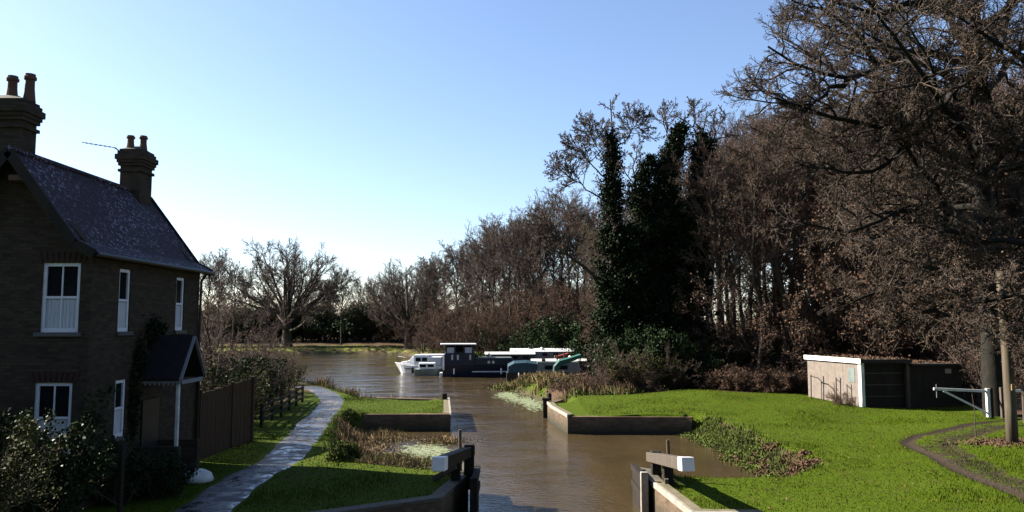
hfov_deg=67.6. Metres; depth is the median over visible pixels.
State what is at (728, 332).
brown thicket tree
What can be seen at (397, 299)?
round tree
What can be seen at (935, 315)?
brown thicket tree
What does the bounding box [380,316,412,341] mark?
evergreen bush
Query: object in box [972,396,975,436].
stake
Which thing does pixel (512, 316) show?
brown thicket tree
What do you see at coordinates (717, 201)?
bare tree
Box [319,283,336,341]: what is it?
bare tree
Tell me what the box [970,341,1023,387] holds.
evergreen bush
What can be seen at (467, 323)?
brown thicket tree
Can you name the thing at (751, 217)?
bare tree
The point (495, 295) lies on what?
bare tree
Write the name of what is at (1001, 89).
bare tree
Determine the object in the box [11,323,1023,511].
ground
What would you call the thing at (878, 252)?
brown thicket tree
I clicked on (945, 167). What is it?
bare tree
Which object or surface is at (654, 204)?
ivy clad tree
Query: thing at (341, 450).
dome bush
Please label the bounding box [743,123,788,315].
bare tree
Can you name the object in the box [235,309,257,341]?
evergreen bush
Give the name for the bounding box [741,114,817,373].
bare tree
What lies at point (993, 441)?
fallen leaves
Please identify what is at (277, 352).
bare shrub
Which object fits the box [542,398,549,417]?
heel post
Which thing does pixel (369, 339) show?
evergreen bush
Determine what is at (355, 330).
evergreen bush
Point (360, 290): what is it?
bare tree
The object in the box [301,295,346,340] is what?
brown thicket tree
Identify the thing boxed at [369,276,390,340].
bare tree
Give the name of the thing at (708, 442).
bank weeds
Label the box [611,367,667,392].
bramble bush
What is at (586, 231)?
bare tree
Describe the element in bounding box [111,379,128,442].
window
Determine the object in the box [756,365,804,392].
bramble bush
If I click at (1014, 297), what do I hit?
oak tree
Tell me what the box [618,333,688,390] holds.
evergreen bush
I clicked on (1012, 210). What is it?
bare tree
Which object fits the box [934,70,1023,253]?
bare tree
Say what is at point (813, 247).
bare tree
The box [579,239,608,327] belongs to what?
bare tree
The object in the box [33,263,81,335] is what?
window
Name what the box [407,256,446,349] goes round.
bare tree
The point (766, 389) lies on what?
bramble bush
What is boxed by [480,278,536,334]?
brown thicket tree
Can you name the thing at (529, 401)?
duckweed
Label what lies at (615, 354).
bare shrub
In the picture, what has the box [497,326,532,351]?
evergreen bush
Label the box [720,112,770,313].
bare tree
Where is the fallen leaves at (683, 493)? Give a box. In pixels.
[244,389,1023,507]
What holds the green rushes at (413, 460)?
on the ground at (310, 403)
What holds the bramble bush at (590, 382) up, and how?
on the ground at (310, 403)
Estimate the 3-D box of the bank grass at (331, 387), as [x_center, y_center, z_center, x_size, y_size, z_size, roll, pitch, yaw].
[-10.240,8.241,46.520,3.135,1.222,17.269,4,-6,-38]
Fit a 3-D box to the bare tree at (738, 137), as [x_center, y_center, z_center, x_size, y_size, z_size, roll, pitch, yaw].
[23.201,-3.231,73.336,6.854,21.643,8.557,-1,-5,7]
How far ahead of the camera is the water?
29.61 m
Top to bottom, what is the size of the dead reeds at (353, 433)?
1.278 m
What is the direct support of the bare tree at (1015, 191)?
on the ground at (310, 403)
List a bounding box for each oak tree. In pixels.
[711,0,1023,416]
[874,0,1023,381]
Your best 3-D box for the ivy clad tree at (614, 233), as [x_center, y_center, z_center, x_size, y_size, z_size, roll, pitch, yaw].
[5.600,-0.354,49.033,9.835,20.498,5.237,0,-5,0]
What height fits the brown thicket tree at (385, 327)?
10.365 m
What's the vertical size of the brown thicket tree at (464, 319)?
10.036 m
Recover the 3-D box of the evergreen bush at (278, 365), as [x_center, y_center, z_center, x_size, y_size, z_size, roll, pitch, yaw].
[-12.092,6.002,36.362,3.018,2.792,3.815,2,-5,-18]
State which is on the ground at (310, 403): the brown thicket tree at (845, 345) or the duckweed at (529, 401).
the brown thicket tree at (845, 345)
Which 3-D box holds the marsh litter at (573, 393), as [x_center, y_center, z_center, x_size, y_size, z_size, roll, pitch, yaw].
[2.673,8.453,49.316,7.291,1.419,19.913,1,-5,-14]
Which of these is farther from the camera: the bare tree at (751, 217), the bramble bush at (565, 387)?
the bare tree at (751, 217)
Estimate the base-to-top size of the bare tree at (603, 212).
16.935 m
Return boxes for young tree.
[198,270,252,383]
[199,275,261,387]
[201,285,295,366]
[244,316,283,362]
[926,277,1019,405]
[948,319,1021,401]
[974,315,1023,401]
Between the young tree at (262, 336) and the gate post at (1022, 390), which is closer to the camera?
the gate post at (1022, 390)
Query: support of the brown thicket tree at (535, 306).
on the ground at (310, 403)
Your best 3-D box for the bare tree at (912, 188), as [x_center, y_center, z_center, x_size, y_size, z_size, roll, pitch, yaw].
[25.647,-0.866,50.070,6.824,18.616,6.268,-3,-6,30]
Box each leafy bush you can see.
[0,384,121,511]
[0,410,15,446]
[0,410,73,511]
[70,430,175,506]
[127,449,200,499]
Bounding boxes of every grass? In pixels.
[200,344,412,348]
[303,379,413,397]
[679,411,822,476]
[799,463,830,473]
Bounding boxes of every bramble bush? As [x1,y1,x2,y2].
[547,372,591,394]
[569,369,613,394]
[595,373,636,388]
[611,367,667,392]
[692,364,762,390]
[697,360,752,390]
[697,366,743,389]
[710,361,773,391]
[711,374,749,390]
[720,374,752,391]
[722,378,754,390]
[731,366,776,391]
[734,363,784,392]
[752,360,807,393]
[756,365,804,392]
[758,363,807,393]
[773,368,807,392]
[822,387,854,404]
[981,371,1023,406]
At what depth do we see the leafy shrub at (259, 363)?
33.20 m
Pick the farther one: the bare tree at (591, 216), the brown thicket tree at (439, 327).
the brown thicket tree at (439, 327)
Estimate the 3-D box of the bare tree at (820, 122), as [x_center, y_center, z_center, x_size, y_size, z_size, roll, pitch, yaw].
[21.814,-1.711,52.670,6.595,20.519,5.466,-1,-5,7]
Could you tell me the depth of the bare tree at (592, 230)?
91.89 m
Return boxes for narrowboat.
[485,351,534,360]
[506,356,587,381]
[510,345,590,364]
[531,353,595,371]
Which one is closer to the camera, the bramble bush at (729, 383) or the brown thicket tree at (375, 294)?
the bramble bush at (729, 383)
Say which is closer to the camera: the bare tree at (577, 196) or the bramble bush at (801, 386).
the bramble bush at (801, 386)
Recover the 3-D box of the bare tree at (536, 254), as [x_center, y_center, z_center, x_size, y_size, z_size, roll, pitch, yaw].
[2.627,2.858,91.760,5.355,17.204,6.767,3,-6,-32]
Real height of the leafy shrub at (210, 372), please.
2.994 m
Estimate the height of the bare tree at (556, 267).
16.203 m
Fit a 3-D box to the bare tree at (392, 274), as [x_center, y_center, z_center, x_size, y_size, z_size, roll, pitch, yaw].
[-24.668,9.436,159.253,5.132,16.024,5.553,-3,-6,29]
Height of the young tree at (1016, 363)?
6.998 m
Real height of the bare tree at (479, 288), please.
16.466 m
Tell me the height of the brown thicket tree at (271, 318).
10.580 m
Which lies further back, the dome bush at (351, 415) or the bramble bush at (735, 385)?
the bramble bush at (735, 385)
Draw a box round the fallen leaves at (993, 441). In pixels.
[925,435,1023,448]
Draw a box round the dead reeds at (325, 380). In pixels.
[309,375,438,397]
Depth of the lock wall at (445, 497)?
17.25 m
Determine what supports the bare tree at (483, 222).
on the ground at (310, 403)
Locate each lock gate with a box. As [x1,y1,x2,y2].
[432,429,479,511]
[631,440,694,511]
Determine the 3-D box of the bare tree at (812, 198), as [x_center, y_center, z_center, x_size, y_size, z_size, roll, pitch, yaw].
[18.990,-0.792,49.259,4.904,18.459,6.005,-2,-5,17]
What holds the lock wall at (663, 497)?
on the ground at (310, 403)
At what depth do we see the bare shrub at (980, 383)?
35.17 m
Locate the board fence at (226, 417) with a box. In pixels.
[198,376,254,459]
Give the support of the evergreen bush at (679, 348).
on the ground at (310, 403)
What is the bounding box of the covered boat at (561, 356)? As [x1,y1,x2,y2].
[554,353,572,358]
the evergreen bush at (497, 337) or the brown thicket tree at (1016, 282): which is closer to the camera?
the brown thicket tree at (1016, 282)
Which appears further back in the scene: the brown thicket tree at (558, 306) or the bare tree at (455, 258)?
the bare tree at (455, 258)
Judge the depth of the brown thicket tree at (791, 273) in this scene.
52.12 m
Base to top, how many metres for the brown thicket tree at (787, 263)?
14.359 m
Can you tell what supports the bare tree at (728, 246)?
on the ground at (310, 403)
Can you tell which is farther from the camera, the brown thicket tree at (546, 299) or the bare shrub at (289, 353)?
the brown thicket tree at (546, 299)
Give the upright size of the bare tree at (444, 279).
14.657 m
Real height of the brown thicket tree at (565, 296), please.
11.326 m
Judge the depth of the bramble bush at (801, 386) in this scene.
42.42 m
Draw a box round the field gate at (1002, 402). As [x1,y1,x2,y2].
[999,387,1021,417]
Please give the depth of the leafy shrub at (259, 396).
30.04 m
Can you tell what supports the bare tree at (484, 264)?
on the ground at (310, 403)
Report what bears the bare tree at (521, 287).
on the ground at (310, 403)
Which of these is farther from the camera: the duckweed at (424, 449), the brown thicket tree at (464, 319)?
the brown thicket tree at (464, 319)
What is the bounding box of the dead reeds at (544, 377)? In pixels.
[495,370,639,400]
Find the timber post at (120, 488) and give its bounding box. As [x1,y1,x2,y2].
[116,444,124,511]
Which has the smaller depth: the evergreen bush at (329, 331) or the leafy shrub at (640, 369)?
the leafy shrub at (640, 369)
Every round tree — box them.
[211,236,361,346]
[363,258,463,349]
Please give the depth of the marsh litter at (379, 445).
29.20 m
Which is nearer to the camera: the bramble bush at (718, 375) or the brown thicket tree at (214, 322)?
the bramble bush at (718, 375)
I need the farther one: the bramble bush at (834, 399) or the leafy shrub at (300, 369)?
the leafy shrub at (300, 369)
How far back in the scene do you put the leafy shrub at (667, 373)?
44.08 m
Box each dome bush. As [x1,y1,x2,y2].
[323,440,363,461]
[339,407,362,423]
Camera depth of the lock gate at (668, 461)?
19.03 m
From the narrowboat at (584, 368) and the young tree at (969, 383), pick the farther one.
the narrowboat at (584, 368)
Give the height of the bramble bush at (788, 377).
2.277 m
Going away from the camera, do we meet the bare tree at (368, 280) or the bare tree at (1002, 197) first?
the bare tree at (1002, 197)
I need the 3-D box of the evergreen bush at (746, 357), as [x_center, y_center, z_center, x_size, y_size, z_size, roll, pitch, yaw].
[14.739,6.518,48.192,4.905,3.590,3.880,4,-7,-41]
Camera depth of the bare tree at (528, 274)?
100.50 m
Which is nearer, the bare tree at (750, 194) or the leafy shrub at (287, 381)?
the leafy shrub at (287, 381)
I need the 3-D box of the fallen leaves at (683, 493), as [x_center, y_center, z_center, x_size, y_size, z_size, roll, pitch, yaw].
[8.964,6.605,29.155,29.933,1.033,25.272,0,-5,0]
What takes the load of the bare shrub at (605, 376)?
on the ground at (310, 403)
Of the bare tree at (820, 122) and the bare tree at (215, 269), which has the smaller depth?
the bare tree at (820, 122)
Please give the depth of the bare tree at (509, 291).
96.31 m
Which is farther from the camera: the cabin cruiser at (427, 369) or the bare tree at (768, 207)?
the cabin cruiser at (427, 369)
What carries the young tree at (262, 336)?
on the ground at (310, 403)
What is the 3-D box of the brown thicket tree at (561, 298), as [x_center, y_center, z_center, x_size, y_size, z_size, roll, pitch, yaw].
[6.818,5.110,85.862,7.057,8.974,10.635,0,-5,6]
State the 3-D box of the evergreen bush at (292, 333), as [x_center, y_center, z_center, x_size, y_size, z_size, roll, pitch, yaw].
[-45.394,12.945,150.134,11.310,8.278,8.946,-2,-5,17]
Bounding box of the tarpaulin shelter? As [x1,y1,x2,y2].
[553,354,581,375]
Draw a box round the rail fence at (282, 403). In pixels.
[259,385,303,427]
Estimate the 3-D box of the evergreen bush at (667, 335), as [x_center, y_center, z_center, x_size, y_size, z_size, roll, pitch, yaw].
[7.139,6.058,46.126,5.995,4.388,4.742,3,-6,-30]
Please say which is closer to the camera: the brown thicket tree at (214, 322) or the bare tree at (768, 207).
the bare tree at (768, 207)
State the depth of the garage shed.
36.70 m
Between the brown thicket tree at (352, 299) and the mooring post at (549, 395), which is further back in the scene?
the brown thicket tree at (352, 299)
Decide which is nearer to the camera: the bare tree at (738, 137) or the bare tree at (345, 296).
the bare tree at (738, 137)
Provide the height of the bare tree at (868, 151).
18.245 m
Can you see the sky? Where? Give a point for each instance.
(374, 131)
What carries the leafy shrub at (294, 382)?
on the ground at (310, 403)
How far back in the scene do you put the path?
22.01 m
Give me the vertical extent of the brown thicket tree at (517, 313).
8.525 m
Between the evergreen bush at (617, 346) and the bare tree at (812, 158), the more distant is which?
the bare tree at (812, 158)
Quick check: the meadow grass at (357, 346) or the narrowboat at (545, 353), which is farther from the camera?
the meadow grass at (357, 346)
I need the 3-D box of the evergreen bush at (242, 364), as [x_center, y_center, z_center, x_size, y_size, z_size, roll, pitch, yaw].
[-11.502,5.597,32.877,4.088,2.992,3.233,-5,-7,44]
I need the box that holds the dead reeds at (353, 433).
[315,414,467,468]
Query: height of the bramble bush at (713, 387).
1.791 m
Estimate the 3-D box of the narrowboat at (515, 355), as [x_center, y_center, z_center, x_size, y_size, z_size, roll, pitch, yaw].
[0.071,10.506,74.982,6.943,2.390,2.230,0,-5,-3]
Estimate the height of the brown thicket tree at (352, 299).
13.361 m
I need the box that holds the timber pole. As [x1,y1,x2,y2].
[996,271,1018,442]
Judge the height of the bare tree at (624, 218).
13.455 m
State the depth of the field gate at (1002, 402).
32.57 m
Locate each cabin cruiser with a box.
[395,354,442,373]
[411,362,442,375]
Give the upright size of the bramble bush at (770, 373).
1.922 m
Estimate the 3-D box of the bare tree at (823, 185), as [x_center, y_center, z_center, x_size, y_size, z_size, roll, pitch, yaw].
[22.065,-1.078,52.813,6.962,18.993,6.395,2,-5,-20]
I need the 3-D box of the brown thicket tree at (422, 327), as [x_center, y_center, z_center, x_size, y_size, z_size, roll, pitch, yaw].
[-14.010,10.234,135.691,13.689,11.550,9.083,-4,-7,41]
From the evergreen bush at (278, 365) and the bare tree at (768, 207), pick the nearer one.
the evergreen bush at (278, 365)
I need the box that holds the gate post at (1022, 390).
[1021,385,1023,422]
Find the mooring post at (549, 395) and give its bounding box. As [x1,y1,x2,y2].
[547,393,551,400]
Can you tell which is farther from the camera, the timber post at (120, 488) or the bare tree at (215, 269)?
the bare tree at (215, 269)
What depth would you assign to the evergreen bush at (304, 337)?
150.36 m
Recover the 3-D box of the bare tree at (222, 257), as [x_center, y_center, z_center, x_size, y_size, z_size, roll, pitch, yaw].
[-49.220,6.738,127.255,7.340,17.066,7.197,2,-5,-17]
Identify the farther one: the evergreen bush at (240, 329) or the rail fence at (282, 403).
the evergreen bush at (240, 329)
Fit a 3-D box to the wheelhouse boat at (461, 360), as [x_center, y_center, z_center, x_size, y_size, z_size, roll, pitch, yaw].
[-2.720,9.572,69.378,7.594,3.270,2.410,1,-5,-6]
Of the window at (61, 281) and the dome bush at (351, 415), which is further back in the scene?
the dome bush at (351, 415)
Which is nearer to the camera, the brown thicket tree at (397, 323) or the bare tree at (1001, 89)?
the bare tree at (1001, 89)
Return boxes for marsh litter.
[315,415,480,468]
[484,371,650,409]
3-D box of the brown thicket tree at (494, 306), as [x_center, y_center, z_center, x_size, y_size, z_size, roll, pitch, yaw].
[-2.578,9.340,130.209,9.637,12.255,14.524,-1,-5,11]
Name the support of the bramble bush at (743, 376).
on the ground at (310, 403)
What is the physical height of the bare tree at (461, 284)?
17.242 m
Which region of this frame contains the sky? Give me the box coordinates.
[0,0,1023,322]
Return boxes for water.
[204,354,760,511]
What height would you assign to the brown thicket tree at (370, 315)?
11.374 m
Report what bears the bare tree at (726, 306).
on the ground at (310, 403)
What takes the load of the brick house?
on the ground at (310, 403)
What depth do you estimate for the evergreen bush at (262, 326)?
146.56 m
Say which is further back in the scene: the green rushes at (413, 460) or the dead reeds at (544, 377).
the dead reeds at (544, 377)
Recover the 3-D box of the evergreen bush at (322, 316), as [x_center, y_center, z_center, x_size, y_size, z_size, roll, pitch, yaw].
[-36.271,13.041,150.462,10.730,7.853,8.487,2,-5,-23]
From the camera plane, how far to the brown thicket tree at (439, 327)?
128.75 m
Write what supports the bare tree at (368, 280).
on the ground at (310, 403)
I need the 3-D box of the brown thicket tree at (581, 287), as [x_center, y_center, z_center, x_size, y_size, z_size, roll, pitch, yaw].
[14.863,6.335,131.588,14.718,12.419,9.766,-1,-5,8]
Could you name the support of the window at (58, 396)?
in the brick house
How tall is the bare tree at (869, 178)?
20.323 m
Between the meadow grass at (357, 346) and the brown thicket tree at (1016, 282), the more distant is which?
the meadow grass at (357, 346)
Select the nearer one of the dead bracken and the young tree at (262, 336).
the dead bracken
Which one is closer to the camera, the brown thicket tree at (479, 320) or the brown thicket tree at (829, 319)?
the brown thicket tree at (829, 319)
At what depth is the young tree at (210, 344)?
30.17 m
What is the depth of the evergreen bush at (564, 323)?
81.68 m
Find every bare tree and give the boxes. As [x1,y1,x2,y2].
[198,247,239,346]
[199,251,229,333]
[216,259,252,348]
[235,267,264,344]
[262,274,279,305]
[291,279,304,304]
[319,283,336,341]
[324,264,359,344]
[351,279,365,312]
[358,276,376,301]
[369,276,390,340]
[385,265,402,295]
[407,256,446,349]
[421,255,453,348]
[423,250,453,315]
[428,249,462,348]
[439,238,485,342]
[443,243,479,342]
[449,248,479,338]
[455,239,489,327]
[458,213,516,318]
[463,232,503,319]
[475,215,509,312]
[480,225,516,321]
[481,204,544,341]
[485,220,536,347]
[501,219,534,325]
[504,216,544,321]
[514,186,590,306]
[514,210,564,321]
[516,210,564,310]
[522,196,549,315]
[541,209,590,302]
[546,186,597,299]
[558,199,594,314]
[558,201,599,320]
[565,220,603,316]
[569,207,601,310]
[577,216,606,318]
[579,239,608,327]
[591,183,634,260]
[598,207,638,236]
[656,134,761,357]
[670,172,723,256]
[675,110,776,336]
[676,118,737,337]
[707,120,767,328]
[708,144,756,335]
[709,143,775,335]
[710,105,797,301]
[718,135,792,371]
[720,111,771,328]
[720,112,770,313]
[725,140,773,314]
[726,107,810,335]
[735,113,800,295]
[738,117,798,256]
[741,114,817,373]
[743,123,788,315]
[747,88,806,343]
[747,111,814,292]
[760,127,820,339]
[765,109,852,286]
[767,108,848,353]
[781,90,867,304]
[783,116,838,257]
[788,117,886,261]
[793,97,891,335]
[794,115,885,351]
[815,120,895,253]
[857,96,947,251]
[871,84,972,240]
[892,98,976,271]
[903,93,1008,311]
[920,80,1011,381]
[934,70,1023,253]
[959,115,1023,260]
[961,65,1023,221]
[969,67,1023,268]
[974,112,1023,267]
[991,54,1023,234]
[991,114,1023,255]
[992,94,1023,263]
[1001,85,1021,216]
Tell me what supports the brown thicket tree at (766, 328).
on the ground at (310, 403)
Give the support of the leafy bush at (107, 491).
on the ground at (310, 403)
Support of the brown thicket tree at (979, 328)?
on the ground at (310, 403)
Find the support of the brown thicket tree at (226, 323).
on the ground at (310, 403)
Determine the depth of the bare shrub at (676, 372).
44.19 m
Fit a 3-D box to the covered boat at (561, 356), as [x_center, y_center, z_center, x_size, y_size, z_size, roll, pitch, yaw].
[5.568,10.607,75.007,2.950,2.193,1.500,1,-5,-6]
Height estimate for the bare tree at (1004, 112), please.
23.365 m
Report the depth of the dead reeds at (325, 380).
49.65 m
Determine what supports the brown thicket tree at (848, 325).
on the ground at (310, 403)
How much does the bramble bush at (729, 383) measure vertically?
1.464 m
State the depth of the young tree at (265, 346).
52.47 m
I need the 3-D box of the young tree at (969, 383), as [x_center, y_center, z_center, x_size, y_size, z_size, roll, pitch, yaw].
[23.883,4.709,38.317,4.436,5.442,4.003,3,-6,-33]
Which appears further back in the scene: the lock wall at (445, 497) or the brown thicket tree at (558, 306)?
the brown thicket tree at (558, 306)
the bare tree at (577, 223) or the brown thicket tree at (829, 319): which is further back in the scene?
the bare tree at (577, 223)
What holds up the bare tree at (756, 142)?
on the ground at (310, 403)
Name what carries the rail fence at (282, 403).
on the ground at (310, 403)
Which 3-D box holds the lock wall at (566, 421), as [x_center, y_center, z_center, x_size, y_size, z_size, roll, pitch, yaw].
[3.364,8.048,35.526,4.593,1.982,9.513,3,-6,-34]
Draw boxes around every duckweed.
[398,442,463,467]
[497,392,542,410]
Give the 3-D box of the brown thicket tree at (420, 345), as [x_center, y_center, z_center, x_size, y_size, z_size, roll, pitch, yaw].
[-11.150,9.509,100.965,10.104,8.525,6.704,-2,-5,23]
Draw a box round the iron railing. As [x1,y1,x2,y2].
[810,375,840,402]
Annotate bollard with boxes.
[441,393,446,399]
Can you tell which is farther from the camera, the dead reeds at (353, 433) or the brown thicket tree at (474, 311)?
the brown thicket tree at (474, 311)
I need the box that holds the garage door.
[864,363,904,406]
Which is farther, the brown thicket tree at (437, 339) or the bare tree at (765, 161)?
the brown thicket tree at (437, 339)
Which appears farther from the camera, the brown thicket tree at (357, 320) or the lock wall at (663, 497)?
the brown thicket tree at (357, 320)
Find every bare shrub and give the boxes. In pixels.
[204,334,304,400]
[238,333,305,365]
[260,339,301,385]
[583,359,616,390]
[586,335,649,385]
[617,363,656,389]
[619,350,664,389]
[644,342,701,389]
[975,375,1023,406]
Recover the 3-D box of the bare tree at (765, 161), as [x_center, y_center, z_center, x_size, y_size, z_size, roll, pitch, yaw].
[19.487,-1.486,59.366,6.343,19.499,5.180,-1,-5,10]
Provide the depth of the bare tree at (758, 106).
63.22 m
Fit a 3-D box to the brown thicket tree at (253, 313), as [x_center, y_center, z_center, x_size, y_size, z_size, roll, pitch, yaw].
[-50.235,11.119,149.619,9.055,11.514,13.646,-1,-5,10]
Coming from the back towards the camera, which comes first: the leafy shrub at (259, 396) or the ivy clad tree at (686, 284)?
the ivy clad tree at (686, 284)
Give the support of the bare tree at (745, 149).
on the ground at (310, 403)
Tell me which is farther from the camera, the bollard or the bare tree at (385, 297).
the bare tree at (385, 297)
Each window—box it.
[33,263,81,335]
[34,383,71,458]
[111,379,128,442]
[115,269,133,335]
[173,277,186,333]
[848,368,854,382]
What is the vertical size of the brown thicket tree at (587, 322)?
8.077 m
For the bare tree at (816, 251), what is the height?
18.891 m
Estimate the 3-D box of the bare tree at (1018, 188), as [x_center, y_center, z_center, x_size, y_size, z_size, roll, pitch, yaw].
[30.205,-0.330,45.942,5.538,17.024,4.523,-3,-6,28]
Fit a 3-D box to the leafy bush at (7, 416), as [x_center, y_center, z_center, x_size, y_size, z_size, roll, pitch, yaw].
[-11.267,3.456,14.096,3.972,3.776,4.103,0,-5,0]
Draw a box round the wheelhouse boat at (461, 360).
[440,343,512,376]
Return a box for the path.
[175,386,343,511]
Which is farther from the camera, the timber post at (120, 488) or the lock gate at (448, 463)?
the lock gate at (448, 463)
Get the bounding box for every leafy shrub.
[200,353,271,416]
[200,355,277,413]
[200,385,220,392]
[207,370,275,422]
[226,357,298,404]
[250,357,312,402]
[273,363,307,383]
[594,346,668,391]
[636,356,687,390]
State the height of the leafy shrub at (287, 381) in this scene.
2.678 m
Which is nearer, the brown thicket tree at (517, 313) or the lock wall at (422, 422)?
the lock wall at (422, 422)
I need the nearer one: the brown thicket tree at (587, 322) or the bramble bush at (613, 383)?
the bramble bush at (613, 383)
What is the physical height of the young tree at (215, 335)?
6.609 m
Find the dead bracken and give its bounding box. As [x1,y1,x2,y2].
[725,441,830,476]
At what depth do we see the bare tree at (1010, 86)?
57.74 m
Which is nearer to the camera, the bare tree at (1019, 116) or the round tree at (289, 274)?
the bare tree at (1019, 116)
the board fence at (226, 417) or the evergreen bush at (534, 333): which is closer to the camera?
the board fence at (226, 417)
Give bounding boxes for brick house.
[0,73,214,510]
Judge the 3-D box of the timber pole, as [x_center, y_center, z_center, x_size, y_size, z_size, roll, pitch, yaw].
[16.532,3.504,25.524,0.405,6.002,0.395,0,-5,0]
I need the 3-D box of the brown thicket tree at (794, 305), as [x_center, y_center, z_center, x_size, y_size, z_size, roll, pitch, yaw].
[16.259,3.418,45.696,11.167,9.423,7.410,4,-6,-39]
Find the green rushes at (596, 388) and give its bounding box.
[488,372,641,405]
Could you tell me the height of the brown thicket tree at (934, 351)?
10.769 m
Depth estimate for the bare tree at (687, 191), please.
56.46 m
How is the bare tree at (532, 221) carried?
on the ground at (310, 403)
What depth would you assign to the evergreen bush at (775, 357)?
45.10 m
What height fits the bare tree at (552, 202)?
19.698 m
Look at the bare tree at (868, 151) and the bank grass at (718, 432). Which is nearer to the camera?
the bank grass at (718, 432)
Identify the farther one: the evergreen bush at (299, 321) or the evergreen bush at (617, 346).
the evergreen bush at (299, 321)
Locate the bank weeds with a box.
[673,413,807,476]
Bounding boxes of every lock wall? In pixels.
[310,464,467,511]
[363,397,450,430]
[547,399,692,433]
[640,467,761,511]
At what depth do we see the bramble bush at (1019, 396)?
35.09 m
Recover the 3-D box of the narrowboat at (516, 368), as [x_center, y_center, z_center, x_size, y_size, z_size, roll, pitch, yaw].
[2.922,9.454,62.999,6.743,2.390,2.254,0,-5,-1]
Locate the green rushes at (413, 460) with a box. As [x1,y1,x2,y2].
[318,406,467,468]
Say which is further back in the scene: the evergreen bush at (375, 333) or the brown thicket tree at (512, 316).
the evergreen bush at (375, 333)
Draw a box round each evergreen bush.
[205,352,281,408]
[210,308,255,341]
[224,355,289,408]
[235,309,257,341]
[244,304,281,341]
[274,306,301,340]
[278,316,306,341]
[295,307,313,340]
[297,306,337,340]
[302,304,338,340]
[315,312,353,341]
[332,301,377,341]
[350,299,388,340]
[364,304,400,341]
[366,313,385,341]
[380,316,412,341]
[469,322,487,354]
[477,320,512,351]
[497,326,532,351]
[521,317,563,347]
[530,313,579,348]
[533,309,582,347]
[561,317,592,363]
[587,333,652,378]
[592,320,676,369]
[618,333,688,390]
[665,327,723,389]
[687,332,748,381]
[716,333,765,373]
[747,340,807,375]
[824,326,875,353]
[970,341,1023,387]
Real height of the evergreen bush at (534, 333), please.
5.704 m
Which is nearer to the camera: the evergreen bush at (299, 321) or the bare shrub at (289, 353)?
the bare shrub at (289, 353)
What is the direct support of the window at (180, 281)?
in the brick house
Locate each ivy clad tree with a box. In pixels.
[524,93,672,382]
[587,98,715,389]
[651,96,738,387]
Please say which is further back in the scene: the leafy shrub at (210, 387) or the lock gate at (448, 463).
the leafy shrub at (210, 387)
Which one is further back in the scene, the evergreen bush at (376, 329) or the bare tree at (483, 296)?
the evergreen bush at (376, 329)
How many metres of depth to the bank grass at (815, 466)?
21.29 m
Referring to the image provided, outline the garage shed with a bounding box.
[804,354,965,407]
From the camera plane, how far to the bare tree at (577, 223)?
87.93 m
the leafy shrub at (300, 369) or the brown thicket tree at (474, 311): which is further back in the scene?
the brown thicket tree at (474, 311)
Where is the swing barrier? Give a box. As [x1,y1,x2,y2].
[933,384,993,416]
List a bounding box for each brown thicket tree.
[198,296,231,343]
[203,300,240,341]
[210,298,252,341]
[224,287,276,339]
[262,278,337,339]
[262,291,281,339]
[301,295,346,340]
[332,277,405,339]
[335,302,372,340]
[347,286,386,341]
[354,267,435,339]
[361,293,408,341]
[383,282,422,344]
[392,296,460,354]
[411,289,443,343]
[413,293,473,353]
[417,312,467,342]
[430,286,508,354]
[441,293,494,341]
[442,288,516,356]
[449,283,516,340]
[470,284,549,352]
[471,283,523,334]
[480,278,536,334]
[484,282,560,345]
[504,266,597,332]
[509,257,587,336]
[531,279,585,316]
[538,270,590,310]
[539,276,595,335]
[564,265,590,319]
[579,292,598,355]
[579,293,600,369]
[671,251,820,374]
[689,237,847,384]
[696,274,783,371]
[724,203,930,375]
[726,182,885,349]
[745,194,964,367]
[745,201,928,353]
[759,179,1011,372]
[787,188,1023,367]
[810,222,1023,374]
[818,200,1018,338]
[858,216,1023,396]
[919,217,1023,392]
[931,188,1023,384]
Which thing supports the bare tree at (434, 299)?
on the ground at (310, 403)
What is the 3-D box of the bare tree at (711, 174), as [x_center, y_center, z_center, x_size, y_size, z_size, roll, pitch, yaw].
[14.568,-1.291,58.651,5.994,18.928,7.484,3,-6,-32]
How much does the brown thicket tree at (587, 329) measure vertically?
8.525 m
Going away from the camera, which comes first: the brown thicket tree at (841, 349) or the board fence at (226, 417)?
the board fence at (226, 417)
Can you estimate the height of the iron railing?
1.351 m
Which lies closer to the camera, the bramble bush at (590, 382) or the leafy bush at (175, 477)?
the leafy bush at (175, 477)
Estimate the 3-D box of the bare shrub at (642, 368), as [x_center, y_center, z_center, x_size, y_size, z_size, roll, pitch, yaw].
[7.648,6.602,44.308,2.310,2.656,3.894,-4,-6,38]
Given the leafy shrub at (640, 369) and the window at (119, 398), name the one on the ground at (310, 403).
the leafy shrub at (640, 369)
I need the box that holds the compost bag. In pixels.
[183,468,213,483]
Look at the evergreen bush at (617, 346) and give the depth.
45.82 m
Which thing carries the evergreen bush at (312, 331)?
on the ground at (310, 403)
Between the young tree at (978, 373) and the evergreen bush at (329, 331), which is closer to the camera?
the young tree at (978, 373)
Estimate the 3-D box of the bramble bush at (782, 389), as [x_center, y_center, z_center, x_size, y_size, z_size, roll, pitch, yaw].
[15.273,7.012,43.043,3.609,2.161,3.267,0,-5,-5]
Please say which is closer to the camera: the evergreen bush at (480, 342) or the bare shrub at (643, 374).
the bare shrub at (643, 374)
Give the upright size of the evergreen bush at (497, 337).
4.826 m
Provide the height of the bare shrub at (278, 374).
3.794 m

